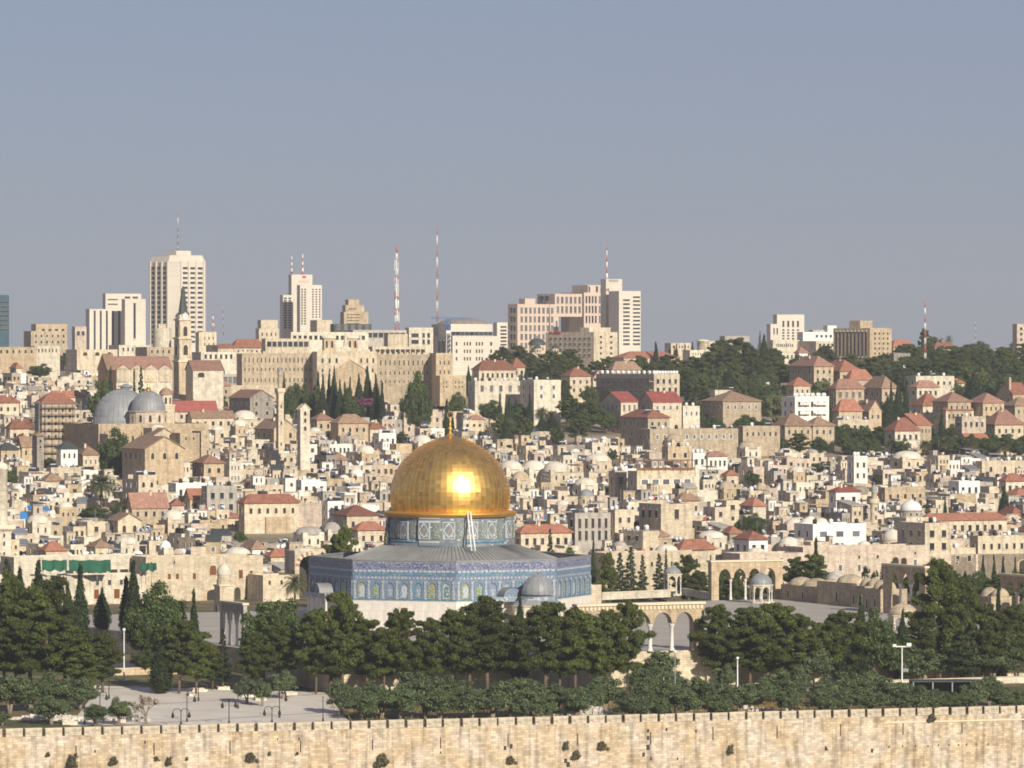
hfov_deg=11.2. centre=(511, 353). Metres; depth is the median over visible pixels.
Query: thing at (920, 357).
pine tree
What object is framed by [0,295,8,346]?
glass tower
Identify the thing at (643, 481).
window
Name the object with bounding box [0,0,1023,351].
sky
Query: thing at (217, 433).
domed house
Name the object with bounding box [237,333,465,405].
hospice
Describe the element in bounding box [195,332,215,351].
building
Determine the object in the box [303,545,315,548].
stone house
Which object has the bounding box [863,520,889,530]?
terrace house
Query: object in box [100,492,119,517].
domed house
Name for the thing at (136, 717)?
rubble
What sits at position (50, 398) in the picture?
house
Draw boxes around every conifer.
[1,558,11,593]
[138,367,144,392]
[216,628,232,686]
[547,529,554,551]
[611,552,632,602]
[624,546,642,601]
[637,555,649,601]
[649,553,669,601]
[663,549,670,589]
[757,333,760,349]
[879,565,882,579]
[924,499,931,513]
[935,601,987,677]
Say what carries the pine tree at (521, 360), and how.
on the ground at (300, 603)
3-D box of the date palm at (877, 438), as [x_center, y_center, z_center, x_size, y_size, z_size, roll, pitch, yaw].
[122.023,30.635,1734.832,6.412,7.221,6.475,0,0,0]
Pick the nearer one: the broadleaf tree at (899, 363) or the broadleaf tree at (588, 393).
the broadleaf tree at (588, 393)
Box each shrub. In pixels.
[65,752,78,767]
[108,756,118,765]
[165,756,172,766]
[246,752,258,762]
[373,752,389,767]
[506,755,517,764]
[562,741,568,749]
[570,750,580,760]
[597,740,608,750]
[726,744,734,754]
[861,566,878,578]
[926,713,935,722]
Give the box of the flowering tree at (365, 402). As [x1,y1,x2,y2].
[356,398,373,411]
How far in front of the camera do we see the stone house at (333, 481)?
1482.54 m
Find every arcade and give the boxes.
[218,600,248,645]
[572,601,705,650]
[706,559,783,600]
[881,563,929,612]
[999,573,1023,605]
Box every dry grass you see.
[330,697,817,719]
[696,700,800,711]
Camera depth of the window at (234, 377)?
1940.62 m
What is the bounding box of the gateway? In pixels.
[285,548,320,598]
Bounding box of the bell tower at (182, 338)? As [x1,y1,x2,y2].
[172,286,193,400]
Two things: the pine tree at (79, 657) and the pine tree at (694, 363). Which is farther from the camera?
the pine tree at (694, 363)
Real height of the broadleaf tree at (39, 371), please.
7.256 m
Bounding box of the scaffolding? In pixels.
[29,401,81,467]
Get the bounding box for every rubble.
[11,713,91,721]
[106,715,150,720]
[553,705,617,715]
[692,705,802,712]
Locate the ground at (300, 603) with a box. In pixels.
[0,357,1023,736]
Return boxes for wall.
[0,705,1023,767]
[114,667,177,675]
[237,501,321,527]
[601,589,673,599]
[681,588,707,598]
[886,676,1023,682]
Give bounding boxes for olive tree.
[0,674,34,713]
[0,710,10,725]
[11,676,52,706]
[26,693,73,724]
[38,670,82,700]
[57,676,100,709]
[82,703,109,725]
[106,696,132,725]
[232,673,256,703]
[252,677,272,706]
[268,668,298,698]
[325,678,361,714]
[342,689,378,719]
[353,678,389,695]
[368,685,397,718]
[381,681,418,718]
[398,671,432,689]
[405,676,445,718]
[421,689,461,719]
[436,673,474,697]
[452,688,487,717]
[477,682,506,717]
[494,677,529,716]
[509,689,539,716]
[518,677,548,717]
[529,694,559,716]
[545,682,571,712]
[558,686,591,714]
[585,675,625,709]
[585,684,608,706]
[613,693,653,713]
[625,665,662,687]
[627,676,661,713]
[640,693,668,713]
[642,649,681,681]
[654,682,682,713]
[659,670,691,691]
[672,687,703,712]
[688,675,716,699]
[700,682,727,711]
[704,693,732,712]
[711,663,735,686]
[723,684,758,711]
[740,677,779,705]
[759,667,787,700]
[775,663,812,694]
[775,685,803,710]
[783,642,834,685]
[804,686,840,709]
[810,672,852,707]
[833,688,862,709]
[834,670,870,705]
[852,687,891,708]
[854,669,885,690]
[873,677,911,706]
[877,645,925,678]
[886,691,912,707]
[895,685,935,707]
[909,646,947,678]
[917,688,945,707]
[939,690,967,711]
[944,648,990,676]
[951,692,979,711]
[959,679,990,705]
[971,645,1023,676]
[976,675,1008,705]
[990,691,1022,705]
[1011,690,1023,704]
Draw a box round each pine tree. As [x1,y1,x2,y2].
[0,571,20,600]
[0,584,57,678]
[0,594,24,677]
[0,620,45,682]
[19,608,79,678]
[30,575,77,620]
[41,625,99,677]
[58,642,104,683]
[84,631,124,692]
[152,618,211,693]
[176,631,220,693]
[200,653,227,689]
[234,631,271,678]
[257,620,299,690]
[292,607,335,693]
[305,629,357,685]
[317,590,364,682]
[321,532,340,553]
[327,525,358,553]
[344,616,397,685]
[368,633,407,685]
[376,607,431,683]
[406,617,459,677]
[426,608,481,680]
[441,613,500,687]
[447,594,523,689]
[485,352,499,359]
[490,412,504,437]
[495,346,512,361]
[497,615,545,677]
[507,345,529,363]
[508,358,529,371]
[513,601,579,688]
[516,417,535,436]
[524,353,537,377]
[527,360,549,379]
[536,362,563,379]
[537,350,564,364]
[540,624,593,685]
[549,354,574,379]
[555,397,581,427]
[557,607,604,687]
[561,379,573,404]
[562,349,583,369]
[565,419,591,437]
[570,363,590,373]
[572,400,599,431]
[576,625,625,677]
[580,608,633,679]
[585,360,604,372]
[596,552,618,602]
[599,356,614,373]
[609,599,656,693]
[629,355,647,371]
[641,361,655,373]
[647,362,661,373]
[657,354,679,366]
[658,364,669,370]
[662,360,674,367]
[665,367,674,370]
[670,553,700,600]
[676,356,717,374]
[679,367,695,395]
[680,389,699,405]
[687,570,712,600]
[687,603,741,674]
[690,374,712,396]
[690,385,708,402]
[697,627,753,684]
[702,338,732,357]
[704,345,724,368]
[706,377,721,389]
[715,356,744,369]
[719,569,732,599]
[720,337,750,378]
[724,570,749,599]
[724,605,780,682]
[731,362,745,382]
[733,379,748,395]
[735,379,755,394]
[737,346,767,375]
[741,363,763,379]
[743,569,764,599]
[744,602,813,669]
[747,628,795,674]
[759,353,780,373]
[763,571,780,599]
[766,361,789,386]
[768,348,785,359]
[778,385,785,395]
[783,556,802,583]
[783,613,832,669]
[786,433,811,451]
[794,553,829,602]
[811,352,825,358]
[813,345,832,358]
[813,620,853,679]
[824,351,838,361]
[825,610,872,664]
[838,353,863,363]
[846,359,857,365]
[855,356,891,374]
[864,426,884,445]
[877,353,894,364]
[889,367,910,396]
[891,344,914,357]
[896,617,941,678]
[901,360,919,367]
[904,362,921,375]
[904,557,970,677]
[905,356,914,361]
[907,346,928,359]
[912,363,940,375]
[915,354,927,363]
[917,328,934,351]
[922,349,930,356]
[927,336,937,343]
[930,361,949,372]
[939,346,960,364]
[941,359,965,375]
[950,570,960,579]
[950,576,987,677]
[953,366,976,384]
[954,346,970,357]
[961,343,977,346]
[972,603,1014,676]
[980,347,994,358]
[985,574,1022,594]
[992,348,1014,361]
[995,603,1023,675]
[1008,354,1022,361]
[1009,614,1023,661]
[1015,343,1023,358]
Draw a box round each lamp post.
[171,708,190,724]
[197,680,207,700]
[221,698,236,722]
[237,685,247,708]
[263,706,280,721]
[278,692,287,717]
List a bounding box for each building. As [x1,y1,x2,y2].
[0,347,36,376]
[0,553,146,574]
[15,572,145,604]
[24,331,66,369]
[25,346,59,377]
[31,324,66,330]
[66,350,116,375]
[72,327,85,349]
[109,345,150,355]
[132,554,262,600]
[135,347,173,390]
[153,324,171,346]
[192,352,235,369]
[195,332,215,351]
[206,345,216,351]
[223,370,236,373]
[223,374,236,384]
[231,385,286,403]
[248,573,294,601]
[256,320,278,341]
[262,339,309,353]
[287,332,368,353]
[310,320,331,331]
[330,324,370,331]
[340,300,367,323]
[349,330,406,346]
[368,347,425,353]
[384,334,407,346]
[405,328,432,353]
[432,324,498,374]
[468,377,532,418]
[520,372,560,425]
[575,485,597,509]
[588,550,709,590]
[591,584,600,603]
[612,351,681,363]
[637,425,737,457]
[665,343,690,360]
[683,339,709,365]
[720,336,748,353]
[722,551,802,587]
[734,422,779,455]
[767,315,803,348]
[769,340,798,369]
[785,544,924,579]
[797,326,836,340]
[798,341,832,358]
[825,566,842,579]
[881,525,896,543]
[894,499,927,529]
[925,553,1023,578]
[1013,324,1023,358]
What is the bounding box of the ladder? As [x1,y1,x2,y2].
[467,512,475,550]
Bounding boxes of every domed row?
[781,577,834,602]
[817,574,862,605]
[850,577,878,607]
[863,580,906,611]
[976,587,1018,610]
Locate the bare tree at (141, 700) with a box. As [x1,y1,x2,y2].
[132,694,158,723]
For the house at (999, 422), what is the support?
on the ground at (300, 603)
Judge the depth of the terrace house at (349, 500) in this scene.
1383.43 m
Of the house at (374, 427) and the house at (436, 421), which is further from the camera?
the house at (436, 421)
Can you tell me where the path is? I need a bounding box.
[104,662,202,666]
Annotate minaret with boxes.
[0,458,15,555]
[275,368,284,452]
[869,485,878,523]
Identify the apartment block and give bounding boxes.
[493,323,507,359]
[594,370,679,408]
[782,393,828,420]
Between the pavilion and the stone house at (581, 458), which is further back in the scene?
the stone house at (581, 458)
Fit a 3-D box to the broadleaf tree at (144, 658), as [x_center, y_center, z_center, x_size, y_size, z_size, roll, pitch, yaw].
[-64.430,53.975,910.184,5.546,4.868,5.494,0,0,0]
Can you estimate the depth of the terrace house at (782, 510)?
1400.92 m
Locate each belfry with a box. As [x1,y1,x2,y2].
[159,388,174,423]
[296,397,310,469]
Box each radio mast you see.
[395,245,399,329]
[436,237,437,322]
[924,302,925,357]
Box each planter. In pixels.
[61,720,76,724]
[112,718,125,722]
[191,688,206,691]
[216,686,229,689]
[280,691,296,694]
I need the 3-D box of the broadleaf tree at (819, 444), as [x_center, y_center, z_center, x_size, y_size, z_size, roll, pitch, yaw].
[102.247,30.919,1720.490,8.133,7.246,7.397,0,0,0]
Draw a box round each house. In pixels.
[0,381,4,388]
[0,393,20,415]
[0,415,14,435]
[0,439,20,461]
[1,434,24,441]
[2,363,22,374]
[3,370,25,383]
[4,417,33,437]
[4,457,25,464]
[5,381,26,389]
[6,378,12,389]
[7,461,24,482]
[8,384,27,397]
[8,389,25,400]
[8,483,25,500]
[8,491,30,513]
[8,499,25,527]
[8,521,23,527]
[11,528,28,538]
[11,533,29,555]
[12,454,31,483]
[15,416,33,423]
[16,436,31,462]
[17,383,42,394]
[19,401,26,412]
[19,410,31,416]
[19,452,29,465]
[19,467,48,483]
[21,476,58,491]
[22,404,33,416]
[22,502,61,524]
[23,484,54,502]
[25,514,50,542]
[26,376,50,385]
[26,391,38,407]
[26,525,62,554]
[26,529,35,542]
[27,379,42,389]
[29,472,63,484]
[29,496,58,511]
[31,384,60,391]
[31,504,67,534]
[33,393,76,466]
[35,384,49,394]
[38,541,67,554]
[41,379,53,387]
[43,538,74,554]
[46,463,80,479]
[47,496,76,524]
[49,388,86,409]
[53,485,68,491]
[53,492,82,506]
[54,442,79,466]
[56,364,83,389]
[61,476,81,486]
[63,520,104,539]
[63,527,95,553]
[65,383,86,391]
[66,475,90,493]
[70,466,93,469]
[72,370,82,375]
[75,401,92,421]
[76,497,87,518]
[76,515,110,531]
[78,443,98,469]
[79,539,113,553]
[80,389,93,399]
[80,400,88,409]
[81,373,97,381]
[81,470,97,491]
[83,370,92,386]
[83,412,92,419]
[83,489,107,507]
[83,518,97,520]
[86,415,92,421]
[87,386,96,394]
[90,473,116,487]
[99,532,133,542]
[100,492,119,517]
[102,469,121,485]
[103,491,121,506]
[103,514,114,522]
[106,509,141,532]
[106,534,131,552]
[108,485,121,495]
[108,546,130,553]
[114,536,138,552]
[122,468,167,500]
[131,527,149,537]
[133,470,156,491]
[134,531,149,553]
[141,521,164,533]
[147,528,179,554]
[148,529,166,539]
[158,541,172,554]
[161,510,183,534]
[167,478,212,497]
[167,527,197,541]
[168,492,183,502]
[168,499,185,511]
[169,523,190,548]
[172,478,196,481]
[173,548,190,554]
[176,495,194,515]
[179,531,205,548]
[183,488,200,509]
[184,462,189,477]
[184,512,220,529]
[190,452,225,476]
[191,534,221,554]
[193,462,214,485]
[194,505,219,518]
[195,509,227,528]
[196,527,210,533]
[201,481,236,513]
[201,528,232,543]
[206,448,242,476]
[208,426,228,442]
[210,477,229,484]
[212,445,235,453]
[213,343,237,351]
[213,504,238,526]
[213,556,234,611]
[214,435,244,447]
[221,541,242,553]
[221,542,241,549]
[222,406,228,410]
[223,380,231,400]
[223,484,253,490]
[224,440,257,454]
[224,547,250,553]
[225,452,252,481]
[228,389,273,418]
[228,443,255,448]
[230,420,247,436]
[231,480,249,487]
[232,339,261,361]
[234,410,257,432]
[235,476,249,482]
[236,494,301,533]
[237,491,242,501]
[238,452,250,461]
[239,426,254,439]
[240,539,266,554]
[242,462,263,467]
[242,465,254,474]
[243,491,256,497]
[245,436,268,448]
[245,444,262,464]
[248,425,254,435]
[248,475,282,493]
[253,465,278,483]
[257,490,279,493]
[258,441,275,459]
[260,519,278,546]
[260,551,268,563]
[263,448,295,467]
[263,464,284,478]
[263,548,284,563]
[263,562,284,572]
[263,567,271,572]
[265,517,289,533]
[266,450,283,465]
[266,543,284,550]
[275,441,296,452]
[278,538,288,544]
[279,468,315,493]
[283,464,309,475]
[283,484,308,499]
[284,414,291,423]
[284,492,317,502]
[285,530,324,553]
[286,466,301,476]
[289,450,315,460]
[293,526,323,547]
[295,455,316,472]
[296,427,324,439]
[296,469,326,490]
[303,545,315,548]
[306,468,343,485]
[310,410,333,439]
[310,436,329,454]
[311,488,334,500]
[314,446,349,468]
[316,433,327,439]
[317,468,337,477]
[318,491,356,527]
[320,461,352,470]
[320,541,331,553]
[322,522,339,540]
[326,486,335,492]
[329,414,369,441]
[330,439,352,456]
[330,501,380,541]
[335,431,359,443]
[336,481,365,491]
[338,460,371,477]
[339,469,363,482]
[341,495,378,511]
[343,471,367,490]
[345,488,378,501]
[345,522,364,551]
[346,449,356,464]
[351,521,384,546]
[352,439,365,451]
[355,445,376,464]
[357,492,382,510]
[359,439,373,447]
[363,473,375,490]
[363,526,383,549]
[366,460,394,477]
[366,481,389,494]
[367,440,381,458]
[368,419,385,441]
[368,471,392,486]
[374,429,395,448]
[375,512,385,517]
[376,482,390,509]
[377,453,393,463]
[378,481,389,493]
[378,518,385,526]
[379,416,401,431]
[379,441,411,453]
[380,450,408,464]
[384,420,400,443]
[387,404,400,416]
[393,461,399,471]
[399,412,441,438]
[400,436,415,443]
[411,435,430,450]
[414,421,443,437]
[424,430,435,440]
[432,409,453,420]
[437,432,442,437]
[442,410,459,427]
[451,430,474,437]
[453,427,477,442]
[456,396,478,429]
[459,412,484,435]
[470,359,517,380]
[475,432,507,447]
[478,438,493,449]
[484,419,488,434]
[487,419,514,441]
[487,448,501,452]
[491,452,518,462]
[494,439,512,447]
[494,439,512,450]
[500,451,507,464]
[501,460,523,477]
[502,451,516,454]
[508,479,533,487]
[509,503,542,510]
[510,358,525,377]
[510,471,530,490]
[510,487,531,497]
[510,495,527,507]
[513,443,517,450]
[514,515,522,520]
[514,521,573,547]
[515,512,530,523]
[516,496,543,518]
[517,435,545,463]
[517,484,538,506]
[523,460,544,481]
[524,488,551,498]
[524,509,543,520]
[526,452,552,463]
[529,417,550,439]
[529,511,546,523]
[530,544,554,551]
[531,454,546,465]
[532,436,549,444]
[533,450,549,460]
[534,474,551,490]
[538,432,552,454]
[539,448,552,457]
[539,489,566,509]
[541,461,568,489]
[543,510,566,523]
[545,513,567,527]
[546,433,566,444]
[547,496,574,515]
[550,445,582,471]
[554,441,584,451]
[554,483,572,495]
[555,539,587,554]
[555,547,568,552]
[559,511,571,516]
[561,366,591,401]
[562,477,577,504]
[565,470,580,482]
[567,464,583,479]
[568,449,584,460]
[568,508,610,553]
[572,550,585,553]
[573,478,597,503]
[574,436,594,444]
[574,455,587,462]
[577,494,613,511]
[583,454,611,474]
[584,436,610,456]
[584,464,608,482]
[585,450,605,454]
[590,370,599,387]
[594,491,608,507]
[597,473,608,482]
[598,481,608,494]
[599,391,638,433]
[599,476,627,486]
[601,540,612,546]
[601,541,629,550]
[607,360,641,373]
[607,497,617,509]
[608,505,633,542]
[609,437,623,457]
[609,466,626,500]
[613,459,647,477]
[613,461,632,467]
[614,520,632,542]
[618,491,649,520]
[619,446,629,465]
[620,409,671,447]
[620,531,644,550]
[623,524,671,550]
[624,450,643,463]
[631,440,656,453]
[632,458,647,463]
[634,521,638,529]
[636,489,672,502]
[639,390,682,427]
[639,490,691,538]
[644,440,663,458]
[646,483,675,499]
[647,459,683,467]
[655,544,677,549]
[658,538,677,545]
[662,442,691,466]
[664,434,685,445]
[669,527,681,545]
[671,489,701,512]
[672,464,698,489]
[672,471,697,495]
[675,539,717,559]
[682,396,699,427]
[692,449,705,468]
[692,511,705,519]
[692,517,722,530]
[692,528,694,538]
[695,527,712,538]
[696,531,725,549]
[697,490,717,501]
[697,493,706,511]
[699,469,720,489]
[700,391,761,427]
[701,522,728,531]
[703,466,726,478]
[703,492,738,529]
[705,451,728,469]
[708,469,739,484]
[710,387,733,396]
[715,548,721,559]
[717,481,735,499]
[720,526,742,543]
[722,544,733,551]
[728,457,740,472]
[731,530,769,551]
[734,473,748,499]
[737,441,760,457]
[738,457,763,487]
[738,492,750,503]
[739,497,767,533]
[740,456,772,460]
[741,483,769,499]
[747,547,764,551]
[757,489,769,500]
[761,493,781,506]
[764,460,786,484]
[764,507,790,535]
[764,523,788,535]
[765,492,796,519]
[766,484,779,500]
[768,534,779,550]
[771,413,811,452]
[771,455,795,475]
[771,496,792,506]
[773,456,810,470]
[775,449,802,457]
[775,507,802,518]
[776,537,800,550]
[778,479,813,500]
[779,510,814,532]
[779,532,793,539]
[783,483,803,501]
[784,377,811,395]
[787,466,804,481]
[788,500,804,509]
[789,355,833,395]
[793,347,808,358]
[794,500,828,510]
[794,518,865,544]
[795,503,828,520]
[795,538,828,545]
[798,518,812,522]
[803,449,823,472]
[803,489,828,503]
[805,467,821,481]
[808,414,835,452]
[808,480,838,489]
[816,518,827,521]
[818,475,843,485]
[820,465,833,474]
[825,535,842,544]
[826,456,846,471]
[826,483,862,511]
[827,464,837,475]
[828,379,865,416]
[828,472,835,479]
[829,480,870,486]
[829,500,864,522]
[831,359,858,382]
[832,399,863,419]
[832,410,871,445]
[836,460,846,481]
[837,521,870,540]
[844,369,872,384]
[847,452,867,483]
[853,485,870,503]
[853,541,869,544]
[858,399,882,432]
[859,451,882,468]
[859,499,883,523]
[863,375,896,405]
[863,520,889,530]
[866,453,884,460]
[866,524,878,536]
[867,451,887,456]
[868,465,876,483]
[868,537,878,543]
[872,525,891,537]
[873,465,904,484]
[878,454,892,468]
[878,483,924,501]
[878,500,900,517]
[879,513,899,525]
[879,527,896,543]
[883,417,921,454]
[884,510,899,523]
[886,474,904,484]
[887,481,922,486]
[887,498,913,504]
[889,353,909,364]
[890,451,922,468]
[892,339,910,352]
[897,468,910,476]
[897,517,950,555]
[904,373,953,406]
[904,464,929,494]
[905,468,927,486]
[909,380,939,409]
[909,391,935,428]
[911,455,926,470]
[912,497,947,512]
[922,512,1009,534]
[925,464,940,489]
[925,486,953,503]
[925,488,947,495]
[926,450,959,470]
[928,487,948,495]
[930,342,954,350]
[931,392,972,433]
[935,478,947,484]
[935,482,947,487]
[938,407,974,428]
[938,490,976,502]
[939,465,964,481]
[941,496,965,512]
[948,476,979,497]
[950,454,979,461]
[950,502,975,512]
[951,529,969,546]
[951,534,975,577]
[954,378,964,386]
[954,529,961,537]
[955,406,987,454]
[956,456,974,465]
[957,472,994,485]
[957,504,995,512]
[957,521,988,537]
[959,448,969,455]
[960,465,980,475]
[969,453,986,460]
[970,498,997,511]
[970,523,1023,578]
[970,525,985,534]
[971,393,1005,415]
[975,456,1023,473]
[979,493,1000,506]
[980,486,999,493]
[985,453,1000,460]
[986,409,1023,454]
[986,472,1005,485]
[989,529,1002,534]
[994,487,1023,498]
[997,474,1023,492]
[998,506,1023,517]
[1003,511,1021,521]
[1004,396,1023,421]
[1007,490,1023,505]
[1007,524,1020,531]
[1011,525,1023,534]
[1013,456,1023,459]
[1015,468,1023,476]
[1015,496,1023,515]
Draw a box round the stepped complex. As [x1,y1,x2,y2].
[508,285,600,356]
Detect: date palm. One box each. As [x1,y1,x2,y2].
[79,471,120,506]
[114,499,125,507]
[280,572,307,609]
[536,406,548,416]
[544,410,555,419]
[870,436,884,445]
[883,438,896,454]
[915,439,932,455]
[930,412,939,425]
[935,438,951,454]
[946,335,952,343]
[950,434,960,453]
[962,439,978,452]
[995,441,1011,456]
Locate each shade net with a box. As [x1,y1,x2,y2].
[42,560,66,575]
[69,560,110,573]
[139,563,156,583]
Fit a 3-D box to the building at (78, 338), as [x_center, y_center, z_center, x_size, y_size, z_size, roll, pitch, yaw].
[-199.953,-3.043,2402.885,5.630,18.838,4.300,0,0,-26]
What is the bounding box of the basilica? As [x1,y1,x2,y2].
[63,376,208,470]
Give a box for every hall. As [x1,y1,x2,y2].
[125,490,169,525]
[172,401,217,422]
[186,408,234,429]
[437,317,487,323]
[899,412,932,454]
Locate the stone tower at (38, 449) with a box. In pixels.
[30,432,45,470]
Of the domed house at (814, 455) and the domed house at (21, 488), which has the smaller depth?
the domed house at (21, 488)
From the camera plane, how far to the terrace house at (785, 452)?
1642.58 m
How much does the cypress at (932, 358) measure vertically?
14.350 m
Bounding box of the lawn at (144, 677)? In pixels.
[94,656,217,680]
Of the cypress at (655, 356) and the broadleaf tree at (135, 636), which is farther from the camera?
the cypress at (655, 356)
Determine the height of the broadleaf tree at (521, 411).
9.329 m
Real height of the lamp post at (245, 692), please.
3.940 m
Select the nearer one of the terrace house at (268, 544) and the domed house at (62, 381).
the terrace house at (268, 544)
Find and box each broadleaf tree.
[8,471,18,482]
[26,363,51,376]
[44,457,55,466]
[60,353,65,369]
[77,507,91,517]
[81,505,109,518]
[87,378,110,415]
[97,427,128,476]
[109,503,125,513]
[119,597,164,666]
[129,649,153,673]
[133,579,187,649]
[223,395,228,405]
[233,530,247,542]
[238,599,276,682]
[269,597,305,658]
[284,385,298,418]
[291,382,307,405]
[302,385,320,420]
[337,386,361,416]
[396,431,410,442]
[398,390,417,426]
[404,370,428,405]
[412,391,433,426]
[448,392,466,410]
[477,399,497,418]
[481,400,497,417]
[508,417,519,434]
[514,403,527,424]
[538,373,554,379]
[549,423,564,443]
[565,410,599,430]
[565,546,573,553]
[578,385,599,400]
[592,399,599,408]
[596,408,616,433]
[607,448,617,463]
[680,376,695,397]
[688,399,700,423]
[700,410,707,427]
[705,416,725,427]
[708,386,727,397]
[711,375,723,388]
[734,414,757,425]
[735,515,746,531]
[743,470,761,485]
[743,512,766,532]
[749,371,768,388]
[749,392,763,399]
[752,396,764,413]
[756,418,771,425]
[757,385,779,396]
[759,367,778,385]
[759,395,768,416]
[780,436,791,448]
[788,354,801,364]
[810,436,832,452]
[811,461,829,472]
[834,424,856,437]
[835,432,850,446]
[841,438,863,455]
[850,425,872,437]
[853,428,872,442]
[861,439,884,453]
[861,607,894,669]
[872,366,890,375]
[872,474,882,484]
[876,631,913,678]
[884,369,895,381]
[890,438,911,452]
[890,560,898,587]
[891,356,907,367]
[893,371,916,386]
[902,577,918,596]
[920,358,932,363]
[928,346,947,358]
[928,436,946,452]
[931,429,938,438]
[935,438,959,454]
[944,423,954,437]
[945,371,956,375]
[946,374,964,393]
[957,385,966,395]
[958,433,978,451]
[964,376,988,391]
[966,361,990,374]
[967,571,991,594]
[968,341,989,352]
[976,437,998,456]
[978,431,997,453]
[979,373,999,395]
[987,623,1023,675]
[992,433,1012,456]
[994,373,1017,395]
[998,358,1023,377]
[1005,437,1023,453]
[1006,343,1012,351]
[1006,436,1023,456]
[1010,568,1023,604]
[1012,375,1023,384]
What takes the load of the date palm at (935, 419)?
on the ground at (300, 603)
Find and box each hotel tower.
[149,223,205,351]
[280,254,321,338]
[601,250,640,354]
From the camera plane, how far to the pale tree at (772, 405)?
1831.44 m
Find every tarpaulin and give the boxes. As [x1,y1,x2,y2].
[20,511,27,519]
[27,505,49,512]
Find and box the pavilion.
[511,569,562,630]
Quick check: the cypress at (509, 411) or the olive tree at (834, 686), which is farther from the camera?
the cypress at (509, 411)
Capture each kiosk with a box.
[663,562,682,595]
[748,570,773,603]
[887,601,915,629]
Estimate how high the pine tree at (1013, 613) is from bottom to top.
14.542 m
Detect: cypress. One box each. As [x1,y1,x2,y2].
[13,565,31,660]
[31,557,44,609]
[62,582,79,629]
[72,562,89,636]
[92,587,112,630]
[108,365,112,390]
[118,576,128,630]
[123,560,140,632]
[133,370,135,390]
[147,634,174,693]
[190,588,199,657]
[282,372,286,391]
[313,383,330,416]
[317,370,320,393]
[326,372,330,407]
[328,366,337,418]
[334,378,342,418]
[355,372,366,417]
[363,365,371,416]
[369,372,379,421]
[378,381,385,421]
[442,399,449,435]
[451,411,454,430]
[466,366,471,395]
[497,393,502,418]
[499,413,512,438]
[503,396,515,421]
[510,589,529,685]
[512,399,518,423]
[522,367,528,379]
[526,393,533,425]
[535,414,549,430]
[546,412,557,428]
[591,538,597,583]
[653,341,659,363]
[721,367,735,389]
[758,334,769,366]
[811,536,818,602]
[826,388,832,422]
[831,615,857,679]
[852,593,873,675]
[882,395,896,426]
[889,381,894,412]
[894,378,903,419]
[894,607,911,679]
[903,375,909,412]
[929,351,936,362]
[938,406,944,452]
[943,496,946,512]
[959,571,975,677]
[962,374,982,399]
[980,554,985,577]
[991,554,996,579]
[992,578,1004,676]
[996,486,1008,512]
[998,359,1010,375]
[1001,556,1005,572]
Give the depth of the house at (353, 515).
1318.58 m
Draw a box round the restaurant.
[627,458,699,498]
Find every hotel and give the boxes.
[546,328,617,368]
[833,321,891,366]
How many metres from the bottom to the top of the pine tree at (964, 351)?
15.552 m
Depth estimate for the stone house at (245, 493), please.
1425.65 m
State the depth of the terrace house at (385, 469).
1514.87 m
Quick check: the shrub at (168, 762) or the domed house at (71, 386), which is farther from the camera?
the domed house at (71, 386)
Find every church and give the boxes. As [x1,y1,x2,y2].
[97,354,117,392]
[113,356,223,408]
[121,434,185,483]
[253,417,296,443]
[526,336,560,361]
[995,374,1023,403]
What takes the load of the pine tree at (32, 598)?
on the ground at (300, 603)
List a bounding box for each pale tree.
[762,389,783,422]
[811,378,830,395]
[974,367,988,381]
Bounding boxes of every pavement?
[70,686,349,725]
[87,599,1023,691]
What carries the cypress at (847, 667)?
on the ground at (300, 603)
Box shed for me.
[909,679,982,693]
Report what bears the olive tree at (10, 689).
on the ground at (300, 603)
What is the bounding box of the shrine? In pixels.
[306,411,591,630]
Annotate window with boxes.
[93,589,98,599]
[113,588,119,598]
[122,525,125,532]
[132,525,136,532]
[133,301,135,339]
[148,415,151,422]
[175,344,177,355]
[175,452,178,459]
[183,325,187,336]
[183,344,188,355]
[197,372,204,377]
[205,589,213,599]
[209,565,216,575]
[228,376,231,383]
[233,376,236,383]
[234,586,240,599]
[238,569,242,578]
[272,341,276,346]
[310,577,314,591]
[334,579,337,591]
[340,580,343,592]
[346,580,349,593]
[356,581,366,597]
[371,581,380,598]
[373,332,377,337]
[385,581,394,598]
[399,581,409,598]
[411,333,418,336]
[411,340,418,343]
[413,582,423,598]
[427,582,437,599]
[437,340,440,352]
[441,340,444,352]
[441,582,451,599]
[460,582,470,599]
[474,582,484,599]
[488,581,497,596]
[501,581,511,587]
[515,581,523,589]
[558,580,561,596]
[563,579,566,596]
[564,537,567,544]
[568,578,570,595]
[572,578,575,594]
[577,577,580,594]
[578,518,581,528]
[578,530,581,540]
[582,577,585,593]
[585,518,587,528]
[585,530,587,540]
[587,576,589,592]
[598,518,600,528]
[598,530,600,540]
[619,476,623,484]
[641,479,648,484]
[651,479,659,484]
[662,479,669,484]
[673,479,680,484]
[674,509,679,519]
[683,479,691,482]
[819,531,827,537]
[835,331,836,355]
[835,531,843,536]
[835,591,837,602]
[838,564,842,571]
[839,331,840,357]
[850,331,851,353]
[851,530,860,536]
[852,593,854,604]
[857,330,858,357]
[857,564,860,571]
[861,330,862,357]
[865,330,866,357]
[865,597,867,608]
[891,556,898,563]
[900,557,906,563]
[930,530,933,537]
[942,542,946,549]
[967,555,971,561]
[1000,602,1010,609]
[1018,559,1023,571]
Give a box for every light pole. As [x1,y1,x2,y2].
[122,628,125,680]
[673,650,676,712]
[736,657,738,686]
[893,643,910,681]
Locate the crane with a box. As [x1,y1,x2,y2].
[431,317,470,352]
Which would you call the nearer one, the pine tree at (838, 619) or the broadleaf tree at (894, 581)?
the pine tree at (838, 619)
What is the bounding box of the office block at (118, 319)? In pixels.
[86,294,145,349]
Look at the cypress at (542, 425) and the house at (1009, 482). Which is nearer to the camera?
the house at (1009, 482)

